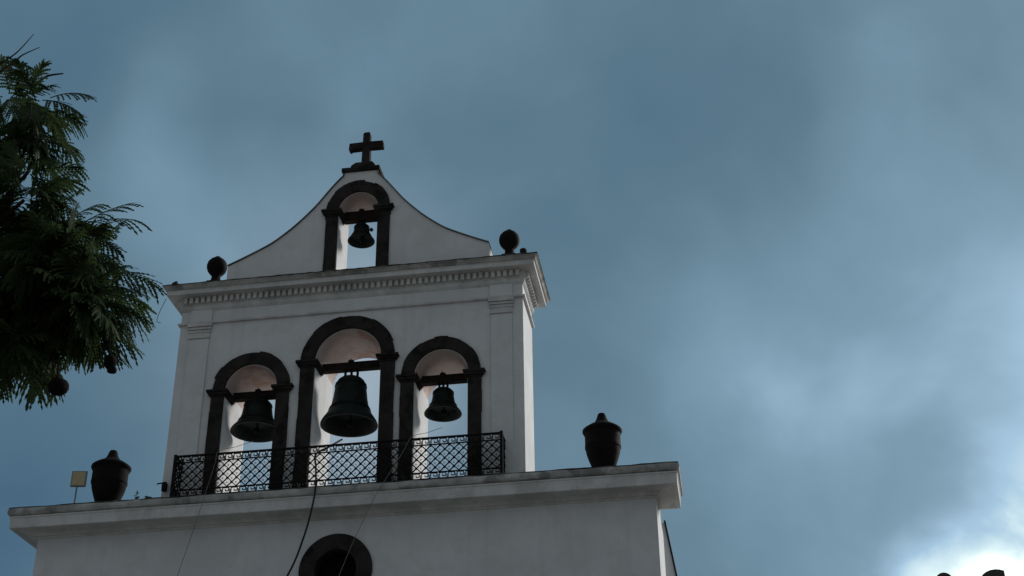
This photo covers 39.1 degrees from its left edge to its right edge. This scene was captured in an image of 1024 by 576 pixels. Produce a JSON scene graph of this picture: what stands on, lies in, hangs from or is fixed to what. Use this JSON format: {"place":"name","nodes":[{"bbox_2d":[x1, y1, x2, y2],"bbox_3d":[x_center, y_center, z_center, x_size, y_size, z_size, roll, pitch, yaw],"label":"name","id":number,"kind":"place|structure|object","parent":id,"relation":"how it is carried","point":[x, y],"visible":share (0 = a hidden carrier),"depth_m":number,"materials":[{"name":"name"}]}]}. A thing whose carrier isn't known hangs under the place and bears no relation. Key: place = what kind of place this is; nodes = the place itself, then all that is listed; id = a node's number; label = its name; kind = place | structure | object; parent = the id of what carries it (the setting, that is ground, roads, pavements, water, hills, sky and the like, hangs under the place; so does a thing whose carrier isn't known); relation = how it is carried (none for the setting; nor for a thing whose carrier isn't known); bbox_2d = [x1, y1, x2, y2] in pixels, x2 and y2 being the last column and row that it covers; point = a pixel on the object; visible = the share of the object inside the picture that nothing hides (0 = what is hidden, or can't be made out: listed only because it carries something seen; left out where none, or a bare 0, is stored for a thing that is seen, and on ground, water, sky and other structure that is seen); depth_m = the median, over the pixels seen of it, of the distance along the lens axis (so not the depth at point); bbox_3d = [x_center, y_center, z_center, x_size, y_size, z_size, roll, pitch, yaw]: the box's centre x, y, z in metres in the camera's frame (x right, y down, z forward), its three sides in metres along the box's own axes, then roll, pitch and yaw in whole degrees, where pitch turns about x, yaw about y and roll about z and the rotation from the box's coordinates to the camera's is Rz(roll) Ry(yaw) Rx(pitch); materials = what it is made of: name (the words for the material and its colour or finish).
{"place":"outdoors","nodes":[
{"label":"outdoors","id":0,"kind":"place"},
{"bbox_2d":[0,0,1023,575],"label":"sky","id":1,"kind":"structure","parent":0,"point":[779,244],"materials":[{"name":"blue"}]},
{"bbox_2d":[937,569,1004,575],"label":"neighbouring house","id":2,"kind":"structure","parent":0,"point":[995,572],"depth_m":24.83,"materials":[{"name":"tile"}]},
{"label":"ground","id":3,"kind":"structure","parent":0,"visible":0},
{"bbox_2d":[0,34,166,411],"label":"jacaranda tree","id":4,"kind":"object","parent":3,"relation":"on","point":[58,291],"visible":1,"depth_m":12.15,"materials":[{"name":"green plant"}]},
{"bbox_2d":[7,165,682,575],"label":"church facade","id":5,"kind":"structure","parent":3,"relation":"on","point":[287,315],"depth_m":28.06,"materials":[{"name":"white paint"}]},
{"bbox_2d":[70,471,87,502],"bbox_3d":[-8.614,4.063,28.506,0.300,0.930,0.110,0,-30,-1],"label":"floodlight","id":6,"kind":"object","parent":5,"relation":"on","point":[78,478],"visible":0.84,"depth_m":28.62,"materials":[{"name":"grey metal"}]},
{"bbox_2d":[91,450,131,501],"bbox_3d":[-8.046,3.906,28.757,0.791,1.420,0.791,-13,-32,21],"label":"urn","id":7,"kind":"object","parent":5,"relation":"on","point":[111,471],"visible":0.83,"depth_m":28.54,"materials":[{"name":"stone"}]},
{"bbox_2d":[157,482,167,491],"bbox_3d":[-6.811,3.863,28.030,0.208,0.204,0.146,11,-32,-20],"label":"wall lamp","id":8,"kind":"object","parent":5,"relation":"attached to","point":[164,486],"visible":1,"depth_m":27.99,"materials":[{"name":"black metal"}]},
{"bbox_2d":[177,441,252,575],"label":"bell rope","id":9,"kind":"object","parent":5,"relation":"hanging from","point":[203,499],"visible":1,"depth_m":27.29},
{"bbox_2d":[207,256,226,280],"bbox_3d":[-6.347,-0.219,30.868,0.434,1.060,0.434,-5,-30,7],"label":"ball finial","id":10,"kind":"object","parent":5,"relation":"on","point":[216,267],"visible":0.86,"depth_m":30.83,"materials":[{"name":"stone"}]},
{"bbox_2d":[230,388,275,442],"bbox_3d":[-5.160,2.538,29.197,1.054,1.141,1.024,-5,-30,7],"label":"bell","id":11,"kind":"object","parent":5,"relation":"hanging from","point":[254,423],"visible":0.94,"depth_m":29.15,"materials":[{"name":"brown metal"}]},
{"bbox_2d":[298,534,372,575],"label":"round window","id":12,"kind":"structure","parent":5,"relation":"in","point":[326,556],"depth_m":26.92,"materials":[{"name":"stone"}]},
{"bbox_2d":[169,430,505,496],"bbox_3d":[-3.327,3.459,27.497,6.456,0.900,0.446,-5,-30,7],"label":"balcony railing","id":13,"kind":"object","parent":5,"relation":"on","point":[177,462],"visible":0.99,"depth_m":27.33,"materials":[{"name":"black metal"}]},
{"bbox_2d":[286,439,342,575],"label":"cable","id":14,"kind":"object","parent":13,"relation":"hanging from","point":[302,540],"visible":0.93,"depth_m":26.82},
{"bbox_2d":[320,359,379,436],"bbox_3d":[-3.263,2.168,29.092,1.150,1.656,1.150,20,-36,-31],"label":"bell","id":15,"kind":"object","parent":5,"relation":"hanging from","point":[348,414],"visible":1,"depth_m":29.00,"materials":[{"name":"brown metal"}]},
{"bbox_2d":[344,208,376,248],"bbox_3d":[-3.212,-1.316,30.924,0.801,0.950,0.580,-22,-36,33],"label":"bell","id":16,"kind":"object","parent":5,"relation":"hanging from","point":[361,237],"visible":0.99,"depth_m":30.93,"materials":[{"name":"brown metal"}]},
{"bbox_2d":[349,132,383,166],"bbox_3d":[-3.219,-2.939,31.817,0.783,1.175,0.600,-5,-30,7],"label":"cross","id":17,"kind":"object","parent":5,"relation":"on","point":[366,146],"visible":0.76,"depth_m":31.84,"materials":[{"name":"stone"}]},
{"bbox_2d":[339,427,441,574],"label":"bell rope","id":18,"kind":"object","parent":5,"relation":"hanging from","point":[377,492],"visible":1,"depth_m":26.82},
{"bbox_2d":[421,371,466,421],"bbox_3d":[-1.333,2.130,28.767,0.990,1.074,0.743,-22,-36,33],"label":"bell","id":19,"kind":"object","parent":5,"relation":"hanging from","point":[442,407],"visible":0.98,"depth_m":28.81,"materials":[{"name":"brown metal"}]},
{"bbox_2d":[499,229,519,254],"bbox_3d":[-0.053,-0.765,30.054,0.434,1.060,0.434,-5,-30,7],"label":"ball finial","id":20,"kind":"object","parent":5,"relation":"on","point":[509,240],"visible":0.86,"depth_m":30.01,"materials":[{"name":"stone"}]},
{"bbox_2d":[520,248,526,252],"bbox_3d":[0.230,-0.688,29.376,0.180,0.265,0.180,-5,-30,7],"label":"knob","id":21,"kind":"object","parent":5,"relation":"on","point":[523,250],"visible":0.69,"depth_m":29.36,"materials":[{"name":"stone"}]},
{"bbox_2d":[582,413,621,466],"bbox_3d":[1.738,3.052,27.496,0.768,1.434,0.768,-5,-30,7],"label":"urn","id":22,"kind":"object","parent":5,"relation":"on","point":[602,434],"visible":0.73,"depth_m":27.27,"materials":[{"name":"stone"}]}
]}

